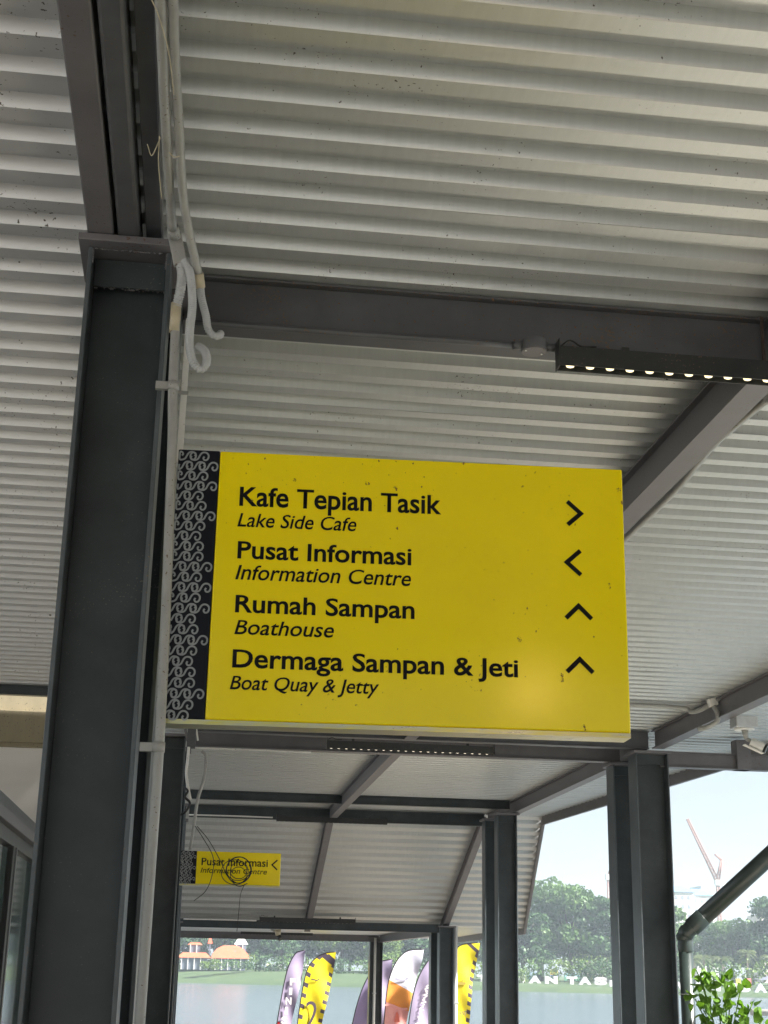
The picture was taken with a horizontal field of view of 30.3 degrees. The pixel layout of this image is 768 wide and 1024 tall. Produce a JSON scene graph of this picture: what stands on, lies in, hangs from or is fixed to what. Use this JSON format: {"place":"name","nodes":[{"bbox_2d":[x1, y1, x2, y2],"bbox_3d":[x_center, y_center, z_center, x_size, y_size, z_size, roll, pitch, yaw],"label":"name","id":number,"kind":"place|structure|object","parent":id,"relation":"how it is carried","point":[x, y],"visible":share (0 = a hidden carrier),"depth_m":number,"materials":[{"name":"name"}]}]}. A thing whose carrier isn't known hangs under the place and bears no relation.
{"place":"outdoors","nodes":[
{"label":"outdoors","id":0,"kind":"place"},
{"bbox_2d":[129,0,767,938],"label":"roof","id":1,"kind":"structure","parent":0,"point":[605,152],"depth_m":5.54,"materials":[{"name":"metal"}]},
{"bbox_2d":[134,0,163,238],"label":"long beam","id":2,"kind":"structure","parent":1,"relation":"attached to","point":[146,52],"depth_m":4.47,"materials":[{"name":"grey metal"}]},
{"bbox_2d":[154,0,176,231],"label":"conduit","id":3,"kind":"object","parent":2,"relation":"attached to","point":[163,81],"visible":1,"depth_m":4.33,"materials":[{"name":"beige plastic"}]},
{"bbox_2d":[151,0,173,94],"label":"cable","id":4,"kind":"object","parent":3,"relation":"attached to","point":[166,44],"visible":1,"depth_m":4.00,"materials":[{"name":"plastic"}]},
{"bbox_2d":[167,225,185,266],"bbox_3d":[-0.732,-0.947,5.022,0.077,0.131,0.114,3,-18,-7],"label":"adaptor box","id":5,"kind":"object","parent":3,"relation":"attached to","point":[177,249],"visible":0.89,"depth_m":5.04,"materials":[{"name":"beige plastic"}]},
{"bbox_2d":[167,0,204,288],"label":"conduit","id":6,"kind":"object","parent":1,"relation":"attached to","point":[173,28],"visible":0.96,"depth_m":4.47,"materials":[{"name":"beige plastic"}]},
{"bbox_2d":[181,258,210,373],"bbox_3d":[-0.656,-0.684,4.966,0.114,0.447,0.097,14,-22,-34],"label":"flexible conduit","id":7,"kind":"object","parent":6,"relation":"hanging from","point":[204,365],"visible":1,"depth_m":4.93,"materials":[{"name":"plastic"}]},
{"bbox_2d":[197,288,223,339],"bbox_3d":[-0.612,-0.706,5.037,0.114,0.214,0.065,9,-19,-22],"label":"flexible conduit","id":8,"kind":"object","parent":6,"relation":"attached to","point":[211,333],"visible":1,"depth_m":5.01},
{"bbox_2d":[194,826,251,928],"bbox_3d":[-1.675,3.782,14.652,0.612,1.043,0.034,4,-18,-8],"label":"cable coil","id":9,"kind":"object","parent":1,"relation":"hanging from","point":[244,879],"visible":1,"depth_m":14.69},
{"bbox_2d":[241,931,312,935],"bbox_3d":[-2.786,10.932,36.921,1.868,0.128,0.068,3,-18,-7],"label":"strip light","id":10,"kind":"object","parent":1,"relation":"attached to","point":[282,933],"visible":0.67,"depth_m":36.88,"materials":[{"name":"plastic"}]},
{"bbox_2d":[304,823,332,931],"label":"long beam","id":11,"kind":"structure","parent":1,"relation":"attached to","point":[322,854],"depth_m":26.07,"materials":[{"name":"grey metal"}]},
{"bbox_2d":[259,915,355,923],"bbox_3d":[-1.482,7.915,27.582,1.868,0.128,0.068,3,-18,-7],"label":"strip light","id":12,"kind":"object","parent":11,"relation":"attached to","point":[305,920],"visible":1,"depth_m":27.55,"materials":[{"name":"black plastic"}]},
{"bbox_2d":[189,804,484,826],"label":"cross beam","id":13,"kind":"structure","parent":1,"relation":"attached to","point":[430,818],"depth_m":24.54,"materials":[{"name":"grey metal"}]},
{"bbox_2d":[189,814,272,817],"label":"conduit","id":14,"kind":"object","parent":13,"relation":"attached to","point":[231,816],"visible":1,"depth_m":23.75,"materials":[{"name":"white paint"}]},
{"bbox_2d":[190,789,509,809],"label":"cross beam","id":15,"kind":"structure","parent":1,"relation":"attached to","point":[359,800],"depth_m":22.58,"materials":[{"name":"grey metal"}]},
{"bbox_2d":[328,755,400,817],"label":"long beam","id":16,"kind":"structure","parent":1,"relation":"attached to","point":[374,769],"depth_m":19.91,"materials":[{"name":"grey metal"}]},
{"bbox_2d":[276,814,386,824],"bbox_3d":[-0.875,5.169,23.885,1.868,0.128,0.068,3,-18,-7],"label":"strip light","id":17,"kind":"object","parent":16,"relation":"attached to","point":[284,818],"visible":1,"depth_m":23.85,"materials":[{"name":"black plastic"}]},
{"bbox_2d":[404,315,767,739],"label":"long beam","id":18,"kind":"structure","parent":1,"relation":"attached to","point":[709,417],"depth_m":7.00,"materials":[{"name":"grey metal"}]},
{"bbox_2d":[624,394,767,543],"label":"conduit","id":19,"kind":"object","parent":18,"relation":"attached to","point":[669,495],"visible":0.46,"depth_m":7.77,"materials":[{"name":"beige plastic"}]},
{"bbox_2d":[458,749,767,942],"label":"fascia","id":20,"kind":"structure","parent":1,"relation":"attached to","point":[686,775],"depth_m":23.74,"materials":[{"name":"grey metal"}]},
{"bbox_2d":[651,672,767,748],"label":"long beam","id":21,"kind":"structure","parent":1,"relation":"attached to","point":[746,697],"depth_m":14.09,"materials":[{"name":"grey metal"}]},
{"bbox_2d":[630,696,720,731],"bbox_3d":[2.208,1.992,14.207,2.922,0.376,0.828,-2,-18,10],"label":"conduit","id":22,"kind":"object","parent":21,"relation":"attached to","point":[712,703],"visible":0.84,"depth_m":14.30,"materials":[{"name":"beige plastic"}]},
{"bbox_2d":[730,715,767,753],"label":"security camera","id":23,"kind":"object","parent":21,"relation":"attached to","point":[744,724],"visible":1,"depth_m":13.93,"materials":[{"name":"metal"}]},
{"bbox_2d":[175,983,767,1023],"bbox_3d":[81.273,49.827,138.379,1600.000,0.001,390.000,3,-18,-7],"label":"lake water","id":24,"kind":"structure","parent":0,"point":[201,1003],"depth_m":142.41,"materials":[{"name":"grey liquid"}]},
{"bbox_2d":[178,968,767,997],"bbox_3d":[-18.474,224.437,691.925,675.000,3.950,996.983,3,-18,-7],"label":"bank","id":25,"kind":"structure","parent":0,"point":[272,977],"depth_m":294.56,"materials":[{"name":"plant"}]},
{"bbox_2d":[179,952,210,969],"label":"pavilion","id":26,"kind":"structure","parent":25,"relation":"on","point":[191,960],"depth_m":313.96,"materials":[{"name":"orange paint"}]},
{"bbox_2d":[188,942,201,952],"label":"pavilion","id":27,"kind":"structure","parent":25,"relation":"on","point":[195,947],"depth_m":320.55,"materials":[{"name":"orange paint"}]},
{"bbox_2d":[179,938,214,964],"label":"tree","id":28,"kind":"object","parent":25,"relation":"on","point":[184,942],"visible":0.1,"depth_m":329.96,"materials":[{"name":"green plant"}]},
{"bbox_2d":[201,938,233,947],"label":"tree","id":29,"kind":"object","parent":25,"relation":"on","point":[219,942],"visible":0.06,"depth_m":334.99,"materials":[{"name":"green plant"}]},
{"bbox_2d":[211,945,248,969],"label":"pavilion","id":30,"kind":"structure","parent":25,"relation":"on","point":[229,952],"depth_m":315.52,"materials":[{"name":"orange paint"}]},
{"bbox_2d":[226,939,288,969],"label":"tree","id":31,"kind":"object","parent":25,"relation":"on","point":[249,942],"visible":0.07,"depth_m":330.43,"materials":[{"name":"green plant"}]},
{"bbox_2d":[251,939,313,968],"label":"tree","id":32,"kind":"object","parent":25,"relation":"on","point":[291,946],"visible":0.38,"depth_m":328.07,"materials":[{"name":"green plant"}]},
{"bbox_2d":[307,941,366,970],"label":"tree","id":33,"kind":"object","parent":25,"relation":"on","point":[336,946],"visible":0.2,"depth_m":328.32,"materials":[{"name":"green plant"}]},
{"bbox_2d":[363,940,403,961],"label":"tree","id":34,"kind":"object","parent":25,"relation":"on","point":[391,949],"visible":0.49,"depth_m":309.04,"materials":[{"name":"green plant"}]},
{"bbox_2d":[396,938,428,967],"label":"tree","id":35,"kind":"object","parent":25,"relation":"on","point":[419,943],"visible":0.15,"depth_m":320.66,"materials":[{"name":"green plant"}]},
{"bbox_2d":[179,949,767,983],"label":"undergrowth","id":36,"kind":"object","parent":25,"relation":"on","point":[578,969],"visible":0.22,"depth_m":286.42,"materials":[{"name":"green plant"}]},
{"bbox_2d":[180,918,767,984],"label":"distant wood","id":37,"kind":"object","parent":25,"relation":"on","point":[350,955],"visible":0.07,"depth_m":333.79,"materials":[{"name":"green plant"}]},
{"bbox_2d":[518,912,563,970],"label":"tree","id":38,"kind":"object","parent":25,"relation":"on","point":[536,950],"visible":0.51,"depth_m":303.30,"materials":[{"name":"green plant"}]},
{"bbox_2d":[518,876,577,980],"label":"tree","id":39,"kind":"object","parent":25,"relation":"on","point":[540,892],"visible":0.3,"depth_m":310.77,"materials":[{"name":"green plant"}]},
{"bbox_2d":[536,882,604,968],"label":"tree","id":40,"kind":"object","parent":25,"relation":"on","point":[570,910],"visible":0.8,"depth_m":308.01,"materials":[{"name":"green plant"}]},
{"bbox_2d":[570,895,611,979],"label":"tree","id":41,"kind":"object","parent":25,"relation":"on","point":[600,920],"visible":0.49,"depth_m":305.05,"materials":[{"name":"green plant"}]},
{"bbox_2d":[476,975,766,992],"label":"letter sign","id":42,"kind":"object","parent":25,"relation":"on","point":[547,979],"visible":0.47,"depth_m":274.95,"materials":[{"name":"white"}]},
{"bbox_2d":[675,906,686,959],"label":"tree","id":43,"kind":"object","parent":25,"relation":"on","point":[680,914],"visible":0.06,"depth_m":306.99,"materials":[{"name":"green plant"}]},
{"bbox_2d":[675,922,713,981],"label":"tree","id":44,"kind":"object","parent":25,"relation":"on","point":[695,944],"visible":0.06,"depth_m":315.34,"materials":[{"name":"green plant"}]},
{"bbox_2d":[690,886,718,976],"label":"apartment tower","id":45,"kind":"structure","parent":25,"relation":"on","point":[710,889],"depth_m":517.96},
{"bbox_2d":[686,818,725,977],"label":"tower crane","id":46,"kind":"object","parent":25,"relation":"on","point":[718,882],"visible":0.65,"depth_m":606.48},
{"bbox_2d":[697,917,764,982],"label":"tree","id":47,"kind":"object","parent":25,"relation":"on","point":[725,936],"visible":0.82,"depth_m":308.95,"materials":[{"name":"green plant"}]},
{"bbox_2d":[733,949,756,977],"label":"palm tree","id":48,"kind":"object","parent":25,"relation":"on","point":[746,952],"visible":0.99,"depth_m":276.27,"materials":[{"name":"green plant"}]},
{"bbox_2d":[732,896,767,962],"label":"tree","id":49,"kind":"object","parent":25,"relation":"on","point":[755,941],"visible":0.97,"depth_m":305.12,"materials":[{"name":"green plant"}]},
{"bbox_2d":[180,770,767,978],"label":"sky","id":50,"kind":"structure","parent":0,"point":[727,811],"materials":[{"name":"white"}]},
{"bbox_2d":[674,886,696,974],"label":"apartment tower","id":51,"kind":"structure","parent":0,"point":[684,898],"depth_m":500.60,"materials":[{"name":"concrete"}]},
{"bbox_2d":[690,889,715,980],"bbox_3d":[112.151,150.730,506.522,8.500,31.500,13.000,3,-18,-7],"label":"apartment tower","id":52,"kind":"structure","parent":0,"point":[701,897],"depth_m":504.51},
{"bbox_2d":[747,915,767,982],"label":"apartment tower","id":53,"kind":"structure","parent":0,"point":[754,918],"depth_m":462.99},
{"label":"deck","id":54,"kind":"structure","parent":0,"visible":0},
{"bbox_2d":[0,790,35,1023],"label":"shopfront","id":55,"kind":"object","parent":54,"relation":"on","point":[17,828],"visible":0.69,"depth_m":10.88,"materials":[{"name":"grey metal"}]},
{"bbox_2d":[0,695,46,822],"bbox_3d":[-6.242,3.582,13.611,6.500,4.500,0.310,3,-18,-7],"label":"shop building","id":56,"kind":"structure","parent":54,"relation":"on","point":[22,722],"depth_m":14.24,"materials":[{"name":"white paint"}]},
{"bbox_2d":[17,232,176,1023],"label":"steel post","id":57,"kind":"object","parent":54,"relation":"on","point":[73,954],"visible":0.98,"depth_m":4.83,"materials":[{"name":"metal"}]},
{"bbox_2d":[56,0,117,234],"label":"long beam","id":58,"kind":"structure","parent":57,"relation":"on","point":[79,29],"depth_m":4.38,"materials":[{"name":"grey metal"}]},
{"bbox_2d":[0,0,86,685],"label":"side roof","id":59,"kind":"structure","parent":58,"relation":"on","point":[42,226],"depth_m":6.13,"materials":[{"name":"metal"}]},
{"bbox_2d":[0,684,47,696],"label":"cross beam","id":60,"kind":"structure","parent":59,"relation":"attached to","point":[23,690],"depth_m":14.17,"materials":[{"name":"grey metal"}]},
{"bbox_2d":[134,301,181,1023],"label":"conduit","id":61,"kind":"object","parent":57,"relation":"attached to","point":[156,747],"visible":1,"depth_m":4.61,"materials":[{"name":"beige plastic"}]},
{"bbox_2d":[172,262,186,306],"bbox_3d":[-0.726,-0.807,5.032,0.042,0.181,0.069,13,-21,-32],"label":"flexible conduit","id":62,"kind":"object","parent":61,"relation":"attached to","point":[181,283],"visible":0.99,"depth_m":5.01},
{"bbox_2d":[119,289,187,1023],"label":"steel post","id":63,"kind":"object","parent":54,"relation":"on","point":[137,878],"visible":0.13,"depth_m":5.10,"materials":[{"name":"metal"}]},
{"bbox_2d":[97,0,142,236],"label":"long beam","id":64,"kind":"structure","parent":63,"relation":"on","point":[114,20],"depth_m":4.39,"materials":[{"name":"grey metal"}]},
{"bbox_2d":[176,318,188,461],"bbox_3d":[-0.743,-0.397,5.268,0.036,0.560,0.316,3,-18,-7],"label":"pipe","id":65,"kind":"object","parent":63,"relation":"attached to","point":[183,392],"visible":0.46,"depth_m":5.11,"materials":[{"name":"white paint"}]},
{"bbox_2d":[165,449,630,742],"bbox_3d":[0.054,0.285,4.904,1.569,0.958,0.102,2,-18,-4],"label":"direction sign","id":66,"kind":"object","parent":65,"relation":"hanging from","point":[339,595],"visible":0.98,"depth_m":4.85,"materials":[{"name":"yellow metal"}]},
{"bbox_2d":[183,274,765,360],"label":"cross beam","id":67,"kind":"structure","parent":63,"relation":"attached to","point":[318,305],"depth_m":5.82,"materials":[{"name":"grey metal"}]},
{"bbox_2d":[195,319,513,347],"bbox_3d":[-0.126,-0.710,5.660,1.301,0.035,0.027,3,-18,-6],"label":"conduit","id":68,"kind":"object","parent":67,"relation":"attached to","point":[349,333],"visible":0.96,"depth_m":5.65,"materials":[{"name":"grey metal"}]},
{"bbox_2d":[512,336,554,356],"bbox_3d":[0.604,-0.666,5.730,0.170,0.052,0.103,3,-18,-7],"label":"junction box","id":69,"kind":"object","parent":67,"relation":"attached to","point":[533,346],"visible":1,"depth_m":5.71,"materials":[{"name":"grey metal"}]},
{"bbox_2d":[555,338,767,385],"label":"strip light","id":70,"kind":"object","parent":67,"relation":"attached to","point":[625,361],"visible":1,"depth_m":5.76,"materials":[{"name":"black plastic"}]},
{"bbox_2d":[145,733,186,1023],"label":"steel post","id":71,"kind":"object","parent":54,"relation":"on","point":[161,953],"visible":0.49,"depth_m":15.08,"materials":[{"name":"metal"}]},
{"bbox_2d":[184,729,198,748],"bbox_3d":[-2.089,2.451,15.373,0.168,0.212,0.100,3,-18,-7],"label":"wiring bracket","id":72,"kind":"object","parent":71,"relation":"attached to","point":[191,735],"visible":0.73,"depth_m":15.33,"materials":[{"name":"grey metal"}]},
{"bbox_2d":[185,747,191,799],"bbox_3d":[-2.082,2.788,15.153,0.099,0.564,0.040,-7,-19,23],"label":"conduit","id":73,"kind":"object","parent":72,"relation":"attached to","point":[186,772],"visible":1,"depth_m":15.16,"materials":[{"name":"white paint"}]},
{"bbox_2d":[179,850,280,887],"bbox_3d":[-1.614,3.753,14.916,1.045,0.349,0.102,3,-18,-7],"label":"direction sign","id":74,"kind":"object","parent":71,"relation":"attached to","point":[196,868],"visible":0.97,"depth_m":14.87,"materials":[{"name":"yellow metal"}]},
{"bbox_2d":[174,921,182,1023],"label":"steel post","id":75,"kind":"object","parent":54,"relation":"on","point":[177,972],"visible":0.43,"depth_m":27.17,"materials":[{"name":"metal"}]},
{"bbox_2d":[169,747,190,1023],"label":"steel post","id":76,"kind":"object","parent":54,"relation":"on","point":[176,918],"visible":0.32,"depth_m":15.91,"materials":[{"name":"metal"}]},
{"bbox_2d":[172,803,188,1023],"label":"steel post","id":77,"kind":"object","parent":54,"relation":"on","point":[186,804],"visible":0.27,"depth_m":21.51,"materials":[{"name":"metal"}]},
{"bbox_2d":[173,819,187,1023],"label":"steel post","id":78,"kind":"object","parent":54,"relation":"on","point":[179,928],"visible":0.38,"depth_m":23.74,"materials":[{"name":"metal"}]},
{"bbox_2d":[276,950,304,1023],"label":"feather flag","id":79,"kind":"object","parent":54,"relation":"on","point":[291,988],"visible":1,"depth_m":41.72,"materials":[{"name":"purple fabric"}]},
{"bbox_2d":[297,951,335,1023],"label":"feather flag","id":80,"kind":"object","parent":54,"relation":"on","point":[316,987],"visible":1,"depth_m":41.81,"materials":[{"name":"yellow fabric"}]},
{"bbox_2d":[352,977,367,1023],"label":"feather flag","id":81,"kind":"object","parent":54,"relation":"on","point":[360,1015],"visible":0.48,"depth_m":41.85,"materials":[{"name":"purple fabric"}]},
{"bbox_2d":[367,937,382,1023],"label":"steel post","id":82,"kind":"object","parent":54,"relation":"on","point":[378,994],"visible":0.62,"depth_m":37.15,"materials":[{"name":"metal"}]},
{"bbox_2d":[180,931,378,941],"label":"cross beam","id":83,"kind":"structure","parent":82,"relation":"attached to","point":[239,935],"depth_m":37.11,"materials":[{"name":"grey metal"}]},
{"bbox_2d":[372,938,376,1023],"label":"vertical pipe","id":84,"kind":"object","parent":82,"relation":"attached to","point":[374,984],"visible":1,"depth_m":36.97,"materials":[{"name":"white paint"}]},
{"bbox_2d":[381,959,392,1023],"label":"feather flag","id":85,"kind":"object","parent":54,"relation":"on","point":[387,968],"visible":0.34,"depth_m":43.65,"materials":[{"name":"fabric"}]},
{"bbox_2d":[383,949,423,1023],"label":"feather flag","id":86,"kind":"object","parent":54,"relation":"on","point":[402,978],"visible":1,"depth_m":41.77,"materials":[{"name":"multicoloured fabric"}]},
{"bbox_2d":[408,960,428,1023],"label":"feather flag","id":87,"kind":"object","parent":54,"relation":"on","point":[418,1014],"visible":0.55,"depth_m":41.36,"materials":[{"name":"purple fabric"}]},
{"bbox_2d":[428,933,436,1023],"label":"steel post","id":88,"kind":"object","parent":54,"relation":"on","point":[432,1008],"visible":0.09,"depth_m":28.30,"materials":[{"name":"grey metal"}]},
{"bbox_2d":[379,932,428,941],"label":"long beam","id":89,"kind":"structure","parent":88,"relation":"on","point":[396,936],"depth_m":33.58,"materials":[{"name":"grey metal"}]},
{"bbox_2d":[437,926,455,1023],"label":"steel post","id":90,"kind":"object","parent":54,"relation":"on","point":[445,976],"visible":1,"depth_m":27.79,"materials":[{"name":"metal"}]},
{"bbox_2d":[180,918,441,932],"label":"cross beam","id":91,"kind":"structure","parent":90,"relation":"attached to","point":[396,927],"depth_m":27.70,"materials":[{"name":"grey metal"}]},
{"bbox_2d":[454,926,458,1023],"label":"vertical pipe","id":92,"kind":"object","parent":90,"relation":"attached to","point":[456,1002],"visible":1,"depth_m":27.74,"materials":[{"name":"white paint"}]},
{"bbox_2d":[440,817,486,927],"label":"long beam","id":93,"kind":"structure","parent":90,"relation":"on","point":[469,859],"depth_m":26.50,"materials":[{"name":"grey metal"}]},
{"bbox_2d":[457,942,479,1023],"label":"feather flag","id":94,"kind":"object","parent":54,"relation":"on","point":[468,955],"visible":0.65,"depth_m":42.49,"materials":[{"name":"yellow fabric"}]},
{"bbox_2d":[479,818,494,1023],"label":"steel post","id":95,"kind":"object","parent":54,"relation":"on","point":[488,951],"visible":0.53,"depth_m":23.11,"materials":[{"name":"metal"}]},
{"bbox_2d":[491,812,519,1023],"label":"steel post","id":96,"kind":"object","parent":54,"relation":"on","point":[506,928],"visible":1,"depth_m":22.27,"materials":[{"name":"metal"}]},
{"bbox_2d":[602,762,636,1023],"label":"steel post","id":97,"kind":"object","parent":54,"relation":"on","point":[621,923],"visible":0.51,"depth_m":16.70,"materials":[{"name":"metal"}]},
{"bbox_2d":[195,733,620,762],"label":"cross beam","id":98,"kind":"structure","parent":97,"relation":"on","point":[505,752],"depth_m":16.82,"materials":[{"name":"grey metal"}]},
{"bbox_2d":[188,750,207,849],"bbox_3d":[-1.974,3.057,15.094,0.147,1.055,0.084,3,-18,-7],"label":"conduit","id":99,"kind":"object","parent":98,"relation":"attached to","point":[204,753],"visible":1,"depth_m":15.06,"materials":[{"name":"beige plastic"}]},
{"bbox_2d":[195,747,310,752],"bbox_3d":[-1.545,2.761,16.483,1.400,0.027,0.024,3,-18,-7],"label":"conduit","id":100,"kind":"object","parent":98,"relation":"attached to","point":[244,749],"visible":0.95,"depth_m":16.48,"materials":[{"name":"white paint"}]},
{"bbox_2d":[486,737,648,817],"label":"long beam","id":101,"kind":"structure","parent":97,"relation":"on","point":[574,779],"depth_m":20.12,"materials":[{"name":"grey metal"}]},
{"bbox_2d":[623,750,679,1023],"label":"steel post","id":102,"kind":"object","parent":54,"relation":"on","point":[656,972],"visible":0.99,"depth_m":15.76,"materials":[{"name":"metal"}]},
{"bbox_2d":[197,729,648,749],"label":"cross beam","id":103,"kind":"structure","parent":102,"relation":"on","point":[637,740],"depth_m":15.89,"materials":[{"name":"grey metal"}]},
{"bbox_2d":[326,737,494,755],"bbox_3d":[0.300,2.582,15.662,1.868,0.128,0.068,3,-18,-7],"label":"strip light","id":104,"kind":"object","parent":103,"relation":"attached to","point":[412,747],"visible":1,"depth_m":15.63,"materials":[{"name":"black plastic"}]},
{"bbox_2d":[659,739,767,771],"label":"cross beam","id":105,"kind":"structure","parent":102,"relation":"attached to","point":[741,757],"depth_m":16.27,"materials":[{"name":"grey metal"}]},
{"bbox_2d":[676,845,767,1023],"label":"downpipe","id":106,"kind":"object","parent":54,"relation":"attached to","point":[724,897],"visible":0.99,"depth_m":14.89,"materials":[{"name":"grey plastic"}]},
{"bbox_2d":[683,968,767,1023],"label":"potted vine","id":107,"kind":"object","parent":54,"relation":"on","point":[707,982],"visible":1,"depth_m":14.56,"materials":[{"name":"plant"}]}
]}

